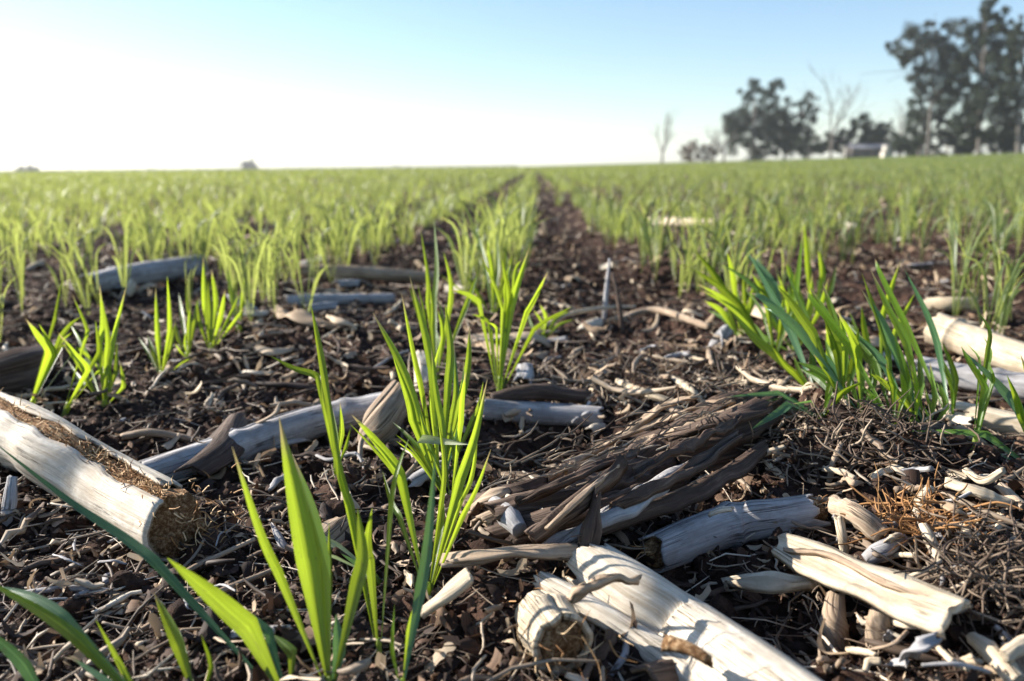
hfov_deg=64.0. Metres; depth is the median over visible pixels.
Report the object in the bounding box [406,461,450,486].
stalk fragment
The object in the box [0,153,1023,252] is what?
wheat rows
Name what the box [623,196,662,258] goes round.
wheat seedling
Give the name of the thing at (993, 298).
wheat seedling
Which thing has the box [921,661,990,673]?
twig
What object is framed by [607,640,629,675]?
straw piece
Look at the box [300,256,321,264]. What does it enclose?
stalk fragment
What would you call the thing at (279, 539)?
bark sliver
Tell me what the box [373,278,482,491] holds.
wheat seedling
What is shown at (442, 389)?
straw piece
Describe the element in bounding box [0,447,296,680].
wheat seedling
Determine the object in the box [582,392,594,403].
straw piece
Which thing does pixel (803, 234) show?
wheat seedling
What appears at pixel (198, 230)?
wheat seedling
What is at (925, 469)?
straw piece
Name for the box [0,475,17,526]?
stalk fragment
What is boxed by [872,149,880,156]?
door
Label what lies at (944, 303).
maize stalk
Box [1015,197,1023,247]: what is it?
wheat seedling
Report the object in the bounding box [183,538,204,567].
straw piece
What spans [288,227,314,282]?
wheat seedling
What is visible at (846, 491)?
straw piece
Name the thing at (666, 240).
wheat seedling
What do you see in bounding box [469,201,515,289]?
wheat seedling
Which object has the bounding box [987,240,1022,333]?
wheat seedling
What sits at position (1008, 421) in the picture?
maize stalk
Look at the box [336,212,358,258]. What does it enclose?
wheat seedling
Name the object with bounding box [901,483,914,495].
straw piece
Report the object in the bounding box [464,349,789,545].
bark bundle
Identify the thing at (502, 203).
wheat seedling
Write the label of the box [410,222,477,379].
wheat seedling
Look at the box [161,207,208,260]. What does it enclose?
wheat seedling
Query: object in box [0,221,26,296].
wheat seedling
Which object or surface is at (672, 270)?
wheat seedling
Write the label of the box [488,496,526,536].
stalk fragment
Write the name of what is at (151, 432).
twig
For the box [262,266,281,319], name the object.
wheat seedling
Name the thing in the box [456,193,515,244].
wheat seedling
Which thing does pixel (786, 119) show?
evergreen tree
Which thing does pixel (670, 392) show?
straw piece
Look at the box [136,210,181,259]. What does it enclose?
wheat seedling
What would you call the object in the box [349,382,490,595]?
wheat seedling
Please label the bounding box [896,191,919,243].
wheat seedling
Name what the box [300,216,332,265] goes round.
wheat seedling
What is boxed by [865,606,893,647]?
root stub
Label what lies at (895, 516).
root tangle
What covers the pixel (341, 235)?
wheat seedling
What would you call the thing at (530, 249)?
wheat seedling
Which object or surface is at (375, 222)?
wheat seedling
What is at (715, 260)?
wheat seedling
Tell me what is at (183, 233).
wheat seedling
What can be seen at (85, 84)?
sky
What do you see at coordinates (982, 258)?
wheat seedling
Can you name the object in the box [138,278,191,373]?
wheat seedling
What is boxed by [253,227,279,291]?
wheat seedling
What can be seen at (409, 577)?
bark sliver
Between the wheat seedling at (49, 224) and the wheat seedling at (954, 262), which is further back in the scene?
the wheat seedling at (49, 224)
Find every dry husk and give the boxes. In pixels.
[253,345,293,355]
[272,304,345,329]
[326,315,357,330]
[455,332,551,348]
[474,341,549,359]
[741,301,778,319]
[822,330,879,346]
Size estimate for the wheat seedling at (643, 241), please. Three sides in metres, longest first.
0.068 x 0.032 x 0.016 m
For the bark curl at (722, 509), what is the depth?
0.26 m
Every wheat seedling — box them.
[0,214,22,246]
[0,217,11,285]
[0,220,23,261]
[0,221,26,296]
[0,259,11,319]
[0,263,17,341]
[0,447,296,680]
[0,586,132,680]
[0,637,38,680]
[7,207,45,262]
[8,217,41,311]
[23,205,67,256]
[26,277,99,403]
[29,235,96,314]
[46,216,101,272]
[46,232,88,304]
[47,218,99,283]
[50,214,68,253]
[53,208,76,253]
[58,295,116,416]
[62,238,105,304]
[68,206,84,248]
[69,212,101,254]
[69,289,125,406]
[98,212,133,264]
[112,208,146,295]
[113,199,163,259]
[116,203,172,260]
[116,204,137,250]
[120,220,167,259]
[123,209,177,261]
[133,200,195,257]
[134,210,160,249]
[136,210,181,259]
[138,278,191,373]
[154,593,213,680]
[159,214,188,256]
[159,221,173,257]
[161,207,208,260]
[175,290,198,359]
[181,208,198,250]
[183,217,208,255]
[184,203,202,253]
[185,260,195,309]
[186,201,223,248]
[186,206,231,276]
[188,212,200,253]
[189,202,216,263]
[195,209,214,268]
[197,256,243,355]
[202,200,215,248]
[204,189,247,247]
[204,215,258,290]
[207,222,240,312]
[209,211,234,246]
[213,206,249,251]
[214,225,271,324]
[218,198,244,236]
[218,233,234,277]
[220,210,256,302]
[227,216,265,280]
[227,266,246,332]
[230,243,258,311]
[231,212,253,242]
[232,239,270,297]
[232,417,367,680]
[237,218,281,291]
[237,236,279,290]
[245,229,274,295]
[249,239,285,304]
[251,195,264,238]
[251,221,283,298]
[252,231,327,311]
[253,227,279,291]
[256,217,296,278]
[259,223,292,280]
[260,226,281,300]
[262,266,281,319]
[265,208,313,266]
[265,211,309,285]
[271,306,350,477]
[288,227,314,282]
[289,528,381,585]
[292,192,337,258]
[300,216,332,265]
[301,221,325,280]
[304,219,356,282]
[308,211,333,264]
[309,212,350,264]
[311,197,347,264]
[311,307,409,654]
[312,201,352,259]
[314,204,365,264]
[319,199,356,253]
[324,203,365,258]
[329,208,346,253]
[333,217,365,263]
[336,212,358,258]
[342,197,367,247]
[343,204,388,265]
[343,207,368,254]
[346,211,374,253]
[348,202,364,253]
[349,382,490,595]
[352,202,366,253]
[360,196,391,251]
[361,193,384,250]
[361,206,386,245]
[363,195,395,246]
[365,205,404,258]
[373,206,395,248]
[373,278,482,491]
[378,206,396,251]
[383,213,388,248]
[386,193,418,244]
[390,453,435,680]
[394,348,465,499]
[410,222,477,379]
[430,213,490,299]
[435,201,479,270]
[441,227,512,317]
[442,211,477,291]
[447,218,478,285]
[451,211,473,274]
[452,247,570,390]
[455,215,501,290]
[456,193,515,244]
[458,197,503,282]
[460,228,484,284]
[464,221,483,291]
[468,198,500,265]
[468,223,499,284]
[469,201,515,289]
[473,206,518,255]
[477,189,512,222]
[478,190,529,235]
[485,178,521,216]
[491,214,516,280]
[492,190,517,216]
[492,198,527,274]
[494,218,524,262]
[498,211,551,276]
[498,226,522,280]
[500,198,539,247]
[502,192,538,252]
[508,195,535,245]
[511,187,538,276]
[511,197,530,241]
[519,216,539,272]
[527,303,574,337]
[587,185,635,246]
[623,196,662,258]
[623,198,665,255]
[626,198,638,240]
[629,192,690,281]
[639,200,654,265]
[641,215,667,273]
[651,195,668,261]
[652,208,689,262]
[658,214,675,271]
[659,214,672,256]
[666,238,680,286]
[669,221,695,293]
[672,206,698,263]
[674,198,733,287]
[679,191,701,261]
[679,228,705,297]
[680,206,737,290]
[683,201,715,276]
[687,191,737,258]
[689,224,749,298]
[691,203,739,271]
[691,219,714,291]
[692,214,765,300]
[693,230,802,351]
[695,251,754,336]
[697,209,735,256]
[700,229,754,292]
[722,216,762,291]
[724,253,828,355]
[729,382,860,428]
[731,252,832,385]
[733,194,760,240]
[735,225,787,282]
[742,186,779,249]
[742,248,769,302]
[743,200,765,241]
[745,193,785,249]
[751,287,876,412]
[754,197,785,251]
[756,190,785,248]
[762,194,781,250]
[764,194,804,245]
[764,198,777,251]
[767,214,802,264]
[768,205,797,250]
[771,237,792,298]
[778,225,835,316]
[778,284,858,402]
[780,198,799,252]
[781,205,816,253]
[790,205,808,256]
[796,191,819,260]
[799,217,803,246]
[803,217,844,261]
[806,275,913,423]
[808,208,841,258]
[812,197,851,255]
[823,186,843,259]
[830,212,847,255]
[835,200,886,262]
[842,194,889,264]
[850,260,914,383]
[854,333,924,434]
[862,269,948,422]
[872,194,898,246]
[875,259,958,414]
[883,207,902,254]
[891,198,917,243]
[895,195,933,244]
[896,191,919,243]
[897,193,911,229]
[901,196,921,240]
[901,215,910,248]
[908,197,947,239]
[914,351,1023,459]
[920,216,947,262]
[934,230,1001,315]
[941,210,986,315]
[947,205,963,245]
[952,209,969,260]
[954,233,1018,310]
[957,253,1023,331]
[961,311,994,449]
[965,258,1023,328]
[973,215,1023,274]
[974,204,998,257]
[974,235,1023,328]
[980,193,995,233]
[984,193,1023,271]
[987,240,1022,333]
[988,201,1023,247]
[998,248,1013,318]
[998,250,1023,333]
[1001,211,1023,260]
[1004,182,1023,260]
[1006,186,1023,239]
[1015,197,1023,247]
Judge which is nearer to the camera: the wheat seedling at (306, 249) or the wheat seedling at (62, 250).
the wheat seedling at (306, 249)
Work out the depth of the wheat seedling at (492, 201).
1.18 m
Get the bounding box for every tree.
[238,158,257,168]
[651,107,679,162]
[706,122,740,161]
[721,77,785,160]
[755,90,832,159]
[798,57,871,158]
[823,127,856,157]
[848,111,888,143]
[864,13,979,155]
[878,117,910,156]
[883,92,976,155]
[892,93,919,156]
[931,109,1013,155]
[939,0,1023,153]
[989,14,1023,152]
[994,125,1023,152]
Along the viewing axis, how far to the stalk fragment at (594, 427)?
0.39 m
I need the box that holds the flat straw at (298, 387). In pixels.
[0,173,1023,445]
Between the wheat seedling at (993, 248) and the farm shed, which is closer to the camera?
the wheat seedling at (993, 248)
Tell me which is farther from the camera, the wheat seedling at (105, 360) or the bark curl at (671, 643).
the wheat seedling at (105, 360)
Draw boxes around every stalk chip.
[421,567,473,618]
[721,571,816,593]
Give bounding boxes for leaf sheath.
[174,402,280,477]
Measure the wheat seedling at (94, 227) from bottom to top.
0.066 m
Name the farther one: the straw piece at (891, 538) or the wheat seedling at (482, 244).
the wheat seedling at (482, 244)
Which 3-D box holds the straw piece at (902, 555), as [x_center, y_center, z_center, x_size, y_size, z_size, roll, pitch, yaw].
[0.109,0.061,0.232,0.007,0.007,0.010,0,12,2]
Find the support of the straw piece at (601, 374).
on the ground
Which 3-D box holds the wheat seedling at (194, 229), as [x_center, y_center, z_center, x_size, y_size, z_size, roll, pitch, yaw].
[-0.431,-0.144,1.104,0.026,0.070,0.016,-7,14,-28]
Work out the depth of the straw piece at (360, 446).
0.34 m
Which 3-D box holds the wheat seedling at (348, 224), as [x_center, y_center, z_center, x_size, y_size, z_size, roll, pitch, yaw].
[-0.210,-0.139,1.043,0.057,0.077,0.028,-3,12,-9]
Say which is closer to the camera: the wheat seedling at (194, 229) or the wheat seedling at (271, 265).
the wheat seedling at (271, 265)
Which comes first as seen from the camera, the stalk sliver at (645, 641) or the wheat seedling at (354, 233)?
the stalk sliver at (645, 641)
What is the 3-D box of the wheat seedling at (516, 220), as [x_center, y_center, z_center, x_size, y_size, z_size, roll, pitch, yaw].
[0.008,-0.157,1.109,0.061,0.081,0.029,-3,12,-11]
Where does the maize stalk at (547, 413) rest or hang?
on the ground
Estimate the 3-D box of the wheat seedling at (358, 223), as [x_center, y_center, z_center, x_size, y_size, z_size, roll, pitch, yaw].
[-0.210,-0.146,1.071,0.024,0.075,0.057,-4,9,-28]
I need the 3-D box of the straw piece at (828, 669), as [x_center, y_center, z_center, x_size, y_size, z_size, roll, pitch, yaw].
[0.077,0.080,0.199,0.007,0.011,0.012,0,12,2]
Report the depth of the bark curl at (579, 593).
0.21 m
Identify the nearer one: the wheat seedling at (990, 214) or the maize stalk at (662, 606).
the maize stalk at (662, 606)
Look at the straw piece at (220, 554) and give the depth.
0.26 m
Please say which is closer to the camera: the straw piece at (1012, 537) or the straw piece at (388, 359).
the straw piece at (1012, 537)
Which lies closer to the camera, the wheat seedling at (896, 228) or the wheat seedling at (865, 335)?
the wheat seedling at (865, 335)
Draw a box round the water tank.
[880,145,891,156]
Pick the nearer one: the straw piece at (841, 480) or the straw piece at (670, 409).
the straw piece at (841, 480)
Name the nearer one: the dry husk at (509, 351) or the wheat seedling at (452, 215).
the dry husk at (509, 351)
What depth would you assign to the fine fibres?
0.26 m
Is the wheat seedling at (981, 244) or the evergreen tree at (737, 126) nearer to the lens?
the wheat seedling at (981, 244)
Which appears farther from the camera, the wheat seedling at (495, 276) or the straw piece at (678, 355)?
the wheat seedling at (495, 276)
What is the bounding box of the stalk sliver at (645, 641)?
[533,571,695,680]
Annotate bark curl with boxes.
[566,573,641,603]
[661,634,712,668]
[708,506,733,517]
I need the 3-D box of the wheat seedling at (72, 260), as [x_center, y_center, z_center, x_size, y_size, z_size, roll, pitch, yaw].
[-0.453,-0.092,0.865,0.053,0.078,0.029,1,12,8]
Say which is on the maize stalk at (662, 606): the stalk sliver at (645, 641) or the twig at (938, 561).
the stalk sliver at (645, 641)
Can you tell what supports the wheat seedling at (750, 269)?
on the ground
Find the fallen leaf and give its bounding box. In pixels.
[417,435,467,444]
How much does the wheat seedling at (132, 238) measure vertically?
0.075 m
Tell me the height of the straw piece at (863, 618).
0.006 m
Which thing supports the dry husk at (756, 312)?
on the ground
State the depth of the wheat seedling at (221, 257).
0.65 m
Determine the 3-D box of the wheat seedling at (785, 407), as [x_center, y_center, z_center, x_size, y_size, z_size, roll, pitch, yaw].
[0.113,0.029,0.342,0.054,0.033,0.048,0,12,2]
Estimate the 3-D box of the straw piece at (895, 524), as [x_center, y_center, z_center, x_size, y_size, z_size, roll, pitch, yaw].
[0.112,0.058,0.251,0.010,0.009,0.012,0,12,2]
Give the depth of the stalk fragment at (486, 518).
0.26 m
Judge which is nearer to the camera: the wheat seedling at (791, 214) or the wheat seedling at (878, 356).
the wheat seedling at (878, 356)
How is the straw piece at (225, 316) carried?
on the ground
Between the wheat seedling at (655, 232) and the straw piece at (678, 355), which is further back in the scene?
the wheat seedling at (655, 232)
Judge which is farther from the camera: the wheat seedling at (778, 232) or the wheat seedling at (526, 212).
the wheat seedling at (526, 212)
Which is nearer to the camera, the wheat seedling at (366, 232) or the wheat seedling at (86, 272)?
the wheat seedling at (86, 272)
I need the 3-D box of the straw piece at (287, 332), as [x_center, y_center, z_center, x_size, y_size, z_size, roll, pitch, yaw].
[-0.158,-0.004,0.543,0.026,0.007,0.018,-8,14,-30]
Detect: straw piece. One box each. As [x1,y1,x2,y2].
[22,393,61,399]
[34,597,67,602]
[45,576,97,585]
[52,554,82,565]
[54,533,73,553]
[72,539,76,550]
[72,570,132,598]
[76,587,115,596]
[97,559,127,564]
[101,621,140,631]
[138,601,153,612]
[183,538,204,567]
[186,537,256,570]
[197,630,243,643]
[214,583,236,591]
[215,530,230,545]
[217,312,244,325]
[244,330,264,338]
[255,316,263,323]
[256,305,273,310]
[257,329,295,337]
[315,345,338,355]
[315,452,363,467]
[321,326,340,339]
[325,355,347,366]
[332,335,340,353]
[350,278,380,289]
[357,429,380,459]
[366,349,408,372]
[383,299,402,314]
[388,319,402,330]
[389,370,395,380]
[419,374,477,402]
[441,558,521,567]
[458,674,505,680]
[459,510,485,525]
[567,346,583,361]
[571,401,591,422]
[582,355,616,363]
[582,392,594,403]
[588,363,616,367]
[588,371,609,383]
[597,415,606,418]
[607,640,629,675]
[621,394,648,406]
[632,354,642,374]
[639,345,656,351]
[650,374,670,379]
[664,351,690,358]
[664,407,678,412]
[666,385,678,396]
[677,284,703,288]
[681,351,714,360]
[685,339,696,343]
[706,349,714,366]
[719,328,723,347]
[734,334,736,348]
[816,656,832,664]
[821,466,857,479]
[823,657,844,674]
[828,488,853,498]
[836,470,848,486]
[839,477,863,486]
[845,646,877,656]
[856,615,867,623]
[861,539,882,557]
[862,657,881,673]
[867,464,905,479]
[868,629,908,650]
[882,552,918,562]
[882,658,909,671]
[883,532,909,543]
[883,630,897,644]
[886,521,898,530]
[891,618,915,628]
[893,484,923,493]
[900,466,933,472]
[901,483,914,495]
[933,531,945,540]
[934,674,946,680]
[936,645,969,671]
[939,492,1023,526]
[939,576,946,586]
[940,526,951,540]
[943,491,971,501]
[952,600,973,615]
[959,653,983,664]
[991,588,1001,607]
[993,625,1011,645]
[996,536,1015,553]
[1001,656,1023,679]
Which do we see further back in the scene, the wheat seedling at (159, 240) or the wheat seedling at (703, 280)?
the wheat seedling at (159, 240)
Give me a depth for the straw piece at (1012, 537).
0.23 m
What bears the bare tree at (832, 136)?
on the ground
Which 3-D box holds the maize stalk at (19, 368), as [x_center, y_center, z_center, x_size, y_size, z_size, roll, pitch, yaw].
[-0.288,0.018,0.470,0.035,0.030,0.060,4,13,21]
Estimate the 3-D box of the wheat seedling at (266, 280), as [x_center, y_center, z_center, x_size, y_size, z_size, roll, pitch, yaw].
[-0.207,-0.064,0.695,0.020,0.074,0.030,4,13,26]
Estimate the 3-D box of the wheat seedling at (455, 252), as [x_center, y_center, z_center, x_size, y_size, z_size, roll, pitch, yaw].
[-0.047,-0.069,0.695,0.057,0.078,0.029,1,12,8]
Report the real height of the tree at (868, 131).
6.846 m
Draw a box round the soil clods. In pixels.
[0,184,1023,680]
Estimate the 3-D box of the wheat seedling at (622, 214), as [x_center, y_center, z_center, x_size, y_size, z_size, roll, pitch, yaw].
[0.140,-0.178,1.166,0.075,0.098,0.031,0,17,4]
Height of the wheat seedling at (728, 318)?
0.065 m
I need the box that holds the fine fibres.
[0,200,1023,680]
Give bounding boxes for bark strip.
[434,487,601,565]
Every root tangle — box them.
[529,333,794,428]
[729,386,896,486]
[808,381,979,487]
[834,462,1022,567]
[871,489,1023,653]
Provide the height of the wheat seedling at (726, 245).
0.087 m
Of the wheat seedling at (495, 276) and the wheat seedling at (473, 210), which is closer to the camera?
the wheat seedling at (495, 276)
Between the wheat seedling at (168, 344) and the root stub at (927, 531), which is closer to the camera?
the root stub at (927, 531)
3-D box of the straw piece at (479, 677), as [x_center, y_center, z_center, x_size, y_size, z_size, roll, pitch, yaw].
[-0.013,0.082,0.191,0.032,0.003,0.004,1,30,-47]
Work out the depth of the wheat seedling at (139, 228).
0.96 m
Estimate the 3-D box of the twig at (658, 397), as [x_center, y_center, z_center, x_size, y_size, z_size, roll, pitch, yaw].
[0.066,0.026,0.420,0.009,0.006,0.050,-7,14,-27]
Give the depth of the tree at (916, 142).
100.75 m
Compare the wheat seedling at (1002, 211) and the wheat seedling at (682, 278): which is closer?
the wheat seedling at (682, 278)
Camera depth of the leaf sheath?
0.34 m
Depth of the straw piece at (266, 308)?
0.67 m
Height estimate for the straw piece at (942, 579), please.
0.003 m
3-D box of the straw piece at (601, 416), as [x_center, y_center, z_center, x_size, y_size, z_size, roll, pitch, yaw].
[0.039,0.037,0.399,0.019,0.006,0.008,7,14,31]
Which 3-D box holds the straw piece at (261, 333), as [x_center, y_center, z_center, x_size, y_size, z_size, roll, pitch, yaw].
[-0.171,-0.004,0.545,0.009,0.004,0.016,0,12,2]
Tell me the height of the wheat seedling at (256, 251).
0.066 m
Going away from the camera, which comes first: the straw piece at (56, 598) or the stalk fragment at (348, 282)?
the straw piece at (56, 598)
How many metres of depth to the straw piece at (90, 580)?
0.25 m
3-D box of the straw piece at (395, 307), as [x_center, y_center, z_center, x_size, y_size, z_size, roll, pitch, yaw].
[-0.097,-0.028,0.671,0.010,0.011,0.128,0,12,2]
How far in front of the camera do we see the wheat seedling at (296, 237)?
0.78 m
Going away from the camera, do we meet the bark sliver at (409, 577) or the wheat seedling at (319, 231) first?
the bark sliver at (409, 577)
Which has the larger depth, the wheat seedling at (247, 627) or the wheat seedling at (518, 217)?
the wheat seedling at (518, 217)
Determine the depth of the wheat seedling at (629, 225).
1.20 m
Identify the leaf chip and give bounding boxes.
[899,631,942,662]
[939,501,965,515]
[958,523,986,536]
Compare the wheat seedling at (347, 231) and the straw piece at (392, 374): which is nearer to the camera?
the straw piece at (392, 374)
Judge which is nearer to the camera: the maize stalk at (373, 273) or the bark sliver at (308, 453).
the bark sliver at (308, 453)
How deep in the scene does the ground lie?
0.51 m
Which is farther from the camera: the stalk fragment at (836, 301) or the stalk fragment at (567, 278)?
the stalk fragment at (567, 278)
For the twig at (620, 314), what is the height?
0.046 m
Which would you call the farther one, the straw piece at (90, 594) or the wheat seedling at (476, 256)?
the wheat seedling at (476, 256)
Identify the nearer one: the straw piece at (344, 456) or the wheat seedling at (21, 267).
the straw piece at (344, 456)
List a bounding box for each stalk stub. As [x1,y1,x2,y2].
[356,380,406,446]
[506,570,637,680]
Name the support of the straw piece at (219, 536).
on the ground
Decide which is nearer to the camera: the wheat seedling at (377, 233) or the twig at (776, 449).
the twig at (776, 449)
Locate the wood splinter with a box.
[771,533,970,639]
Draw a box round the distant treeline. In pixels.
[0,165,516,171]
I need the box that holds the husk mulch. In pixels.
[0,171,1023,411]
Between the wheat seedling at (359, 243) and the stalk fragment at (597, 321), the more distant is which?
the wheat seedling at (359, 243)
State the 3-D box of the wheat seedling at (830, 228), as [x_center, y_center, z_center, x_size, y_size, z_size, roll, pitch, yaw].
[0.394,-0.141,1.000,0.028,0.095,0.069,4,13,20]
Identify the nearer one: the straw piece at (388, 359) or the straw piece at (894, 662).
the straw piece at (894, 662)
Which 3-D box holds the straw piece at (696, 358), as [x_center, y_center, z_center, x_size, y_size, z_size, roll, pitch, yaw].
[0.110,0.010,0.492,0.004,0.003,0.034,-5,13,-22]
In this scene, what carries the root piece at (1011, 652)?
on the ground
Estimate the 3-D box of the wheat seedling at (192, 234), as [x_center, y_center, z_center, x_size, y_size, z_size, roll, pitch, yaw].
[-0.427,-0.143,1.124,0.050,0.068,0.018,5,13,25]
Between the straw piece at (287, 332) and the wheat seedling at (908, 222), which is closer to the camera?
the straw piece at (287, 332)
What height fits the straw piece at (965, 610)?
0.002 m
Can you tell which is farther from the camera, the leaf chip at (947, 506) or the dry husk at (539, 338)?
the dry husk at (539, 338)
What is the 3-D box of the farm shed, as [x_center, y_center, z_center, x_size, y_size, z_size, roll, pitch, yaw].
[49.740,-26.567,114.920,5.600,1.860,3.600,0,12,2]
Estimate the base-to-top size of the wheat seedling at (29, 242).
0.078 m
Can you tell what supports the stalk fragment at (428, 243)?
on the ground
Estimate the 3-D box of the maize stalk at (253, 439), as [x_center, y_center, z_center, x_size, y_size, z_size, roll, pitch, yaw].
[-0.101,0.040,0.367,0.139,0.025,0.031,-8,14,-30]
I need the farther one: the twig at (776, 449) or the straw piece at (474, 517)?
the twig at (776, 449)
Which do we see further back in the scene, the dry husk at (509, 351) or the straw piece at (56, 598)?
the dry husk at (509, 351)
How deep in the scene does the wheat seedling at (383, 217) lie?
1.21 m
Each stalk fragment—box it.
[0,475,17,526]
[25,260,44,271]
[119,279,136,296]
[226,294,258,310]
[229,625,292,638]
[243,310,269,316]
[294,515,350,554]
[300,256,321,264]
[305,301,338,311]
[332,279,359,286]
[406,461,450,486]
[414,350,428,388]
[416,241,439,246]
[444,284,469,292]
[454,274,480,284]
[470,510,493,526]
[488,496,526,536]
[501,471,539,482]
[513,363,534,383]
[547,336,568,342]
[564,275,579,281]
[569,276,580,281]
[576,317,604,331]
[585,423,605,432]
[588,366,614,377]
[599,262,617,269]
[630,659,678,680]
[709,324,733,347]
[746,274,761,283]
[749,388,797,417]
[825,297,840,306]
[883,352,916,366]
[906,262,933,269]
[909,422,951,439]
[942,415,976,424]
[944,418,986,442]
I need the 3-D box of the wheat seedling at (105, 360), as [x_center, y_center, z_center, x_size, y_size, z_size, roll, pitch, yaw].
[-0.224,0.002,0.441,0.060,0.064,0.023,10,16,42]
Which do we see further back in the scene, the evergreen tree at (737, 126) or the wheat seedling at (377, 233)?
the evergreen tree at (737, 126)
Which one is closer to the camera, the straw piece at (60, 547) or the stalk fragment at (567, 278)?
the straw piece at (60, 547)
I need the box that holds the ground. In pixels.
[0,153,1023,680]
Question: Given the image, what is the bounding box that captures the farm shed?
[842,144,887,157]
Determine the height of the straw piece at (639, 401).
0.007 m
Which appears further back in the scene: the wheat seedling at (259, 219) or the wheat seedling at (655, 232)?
the wheat seedling at (259, 219)
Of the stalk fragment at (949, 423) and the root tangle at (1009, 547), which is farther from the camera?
the stalk fragment at (949, 423)
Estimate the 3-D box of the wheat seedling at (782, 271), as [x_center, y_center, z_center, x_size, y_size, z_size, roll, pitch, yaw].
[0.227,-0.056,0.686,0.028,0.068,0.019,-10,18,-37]
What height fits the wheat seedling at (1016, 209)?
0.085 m
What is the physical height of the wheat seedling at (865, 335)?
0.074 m
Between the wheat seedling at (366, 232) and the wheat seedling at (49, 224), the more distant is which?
the wheat seedling at (49, 224)
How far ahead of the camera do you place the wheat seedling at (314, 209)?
1.02 m
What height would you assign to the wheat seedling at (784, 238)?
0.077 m
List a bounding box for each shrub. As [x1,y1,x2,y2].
[14,164,39,171]
[677,139,720,161]
[792,135,845,158]
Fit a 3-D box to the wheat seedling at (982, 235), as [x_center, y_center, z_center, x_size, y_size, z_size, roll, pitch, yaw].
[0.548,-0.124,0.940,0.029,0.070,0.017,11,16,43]
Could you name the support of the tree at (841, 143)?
on the ground
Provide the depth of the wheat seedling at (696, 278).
0.79 m
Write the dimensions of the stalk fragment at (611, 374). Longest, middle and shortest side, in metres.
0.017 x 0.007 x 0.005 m
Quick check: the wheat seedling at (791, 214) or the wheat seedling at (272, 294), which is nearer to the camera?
the wheat seedling at (272, 294)
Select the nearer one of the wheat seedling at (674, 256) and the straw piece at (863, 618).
the straw piece at (863, 618)
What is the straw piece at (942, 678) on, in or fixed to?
on the ground
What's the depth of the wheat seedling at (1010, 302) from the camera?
0.55 m
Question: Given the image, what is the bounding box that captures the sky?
[0,0,1023,170]
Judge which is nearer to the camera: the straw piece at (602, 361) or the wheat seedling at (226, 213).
the straw piece at (602, 361)
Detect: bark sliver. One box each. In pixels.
[76,344,104,349]
[268,474,284,491]
[270,522,287,548]
[274,438,312,448]
[293,451,331,457]
[323,434,329,442]
[363,444,377,451]
[402,569,414,587]
[717,379,749,384]
[762,459,784,479]
[896,284,916,287]
[992,508,1008,535]
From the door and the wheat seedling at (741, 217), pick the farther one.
the door
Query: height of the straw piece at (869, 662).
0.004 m
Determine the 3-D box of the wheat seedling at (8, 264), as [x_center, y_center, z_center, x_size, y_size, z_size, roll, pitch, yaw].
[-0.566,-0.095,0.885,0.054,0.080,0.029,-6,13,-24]
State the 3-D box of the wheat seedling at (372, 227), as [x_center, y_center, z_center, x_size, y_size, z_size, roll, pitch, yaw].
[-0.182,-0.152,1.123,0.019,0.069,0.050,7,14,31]
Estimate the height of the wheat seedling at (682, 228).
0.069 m
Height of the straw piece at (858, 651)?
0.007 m
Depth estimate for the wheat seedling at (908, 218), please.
1.16 m
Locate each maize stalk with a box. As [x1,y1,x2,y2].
[0,345,57,394]
[0,387,263,567]
[76,255,207,294]
[138,388,426,480]
[283,293,395,306]
[298,264,440,283]
[476,398,604,426]
[564,543,822,680]
[630,494,830,572]
[640,217,717,227]
[889,388,1023,438]
[914,356,1023,399]
[923,297,975,311]
[923,312,1023,372]
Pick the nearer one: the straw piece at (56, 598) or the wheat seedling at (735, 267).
the straw piece at (56, 598)
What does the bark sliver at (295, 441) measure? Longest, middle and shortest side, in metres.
0.024 x 0.004 x 0.004 m
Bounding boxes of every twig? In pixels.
[26,585,136,596]
[120,428,203,442]
[132,568,271,636]
[538,305,635,330]
[602,258,610,320]
[611,272,624,333]
[613,306,712,329]
[615,379,676,406]
[671,376,704,401]
[766,445,785,455]
[826,441,843,483]
[834,516,848,553]
[909,559,942,576]
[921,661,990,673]
[962,467,1005,484]
[994,482,1023,512]
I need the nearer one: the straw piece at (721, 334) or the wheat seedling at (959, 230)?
the straw piece at (721, 334)
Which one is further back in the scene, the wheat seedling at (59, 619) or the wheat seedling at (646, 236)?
the wheat seedling at (646, 236)
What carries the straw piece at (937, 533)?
on the ground
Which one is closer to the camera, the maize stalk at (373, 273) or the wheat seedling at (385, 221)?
the maize stalk at (373, 273)
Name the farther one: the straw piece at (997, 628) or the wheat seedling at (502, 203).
the wheat seedling at (502, 203)
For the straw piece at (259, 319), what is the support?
on the ground
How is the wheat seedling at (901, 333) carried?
on the ground
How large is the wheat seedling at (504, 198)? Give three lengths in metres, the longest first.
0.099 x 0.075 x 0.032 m
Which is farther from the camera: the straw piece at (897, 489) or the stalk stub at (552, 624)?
the straw piece at (897, 489)
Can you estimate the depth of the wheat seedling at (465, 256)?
0.74 m
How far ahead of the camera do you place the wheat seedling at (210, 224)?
1.15 m
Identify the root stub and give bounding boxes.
[819,590,849,655]
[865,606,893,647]
[912,485,933,518]
[918,523,943,573]
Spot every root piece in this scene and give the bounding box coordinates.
[490,383,590,403]
[827,494,889,541]
[861,532,908,564]
[944,477,1014,508]
[966,632,1023,680]
[998,634,1023,664]

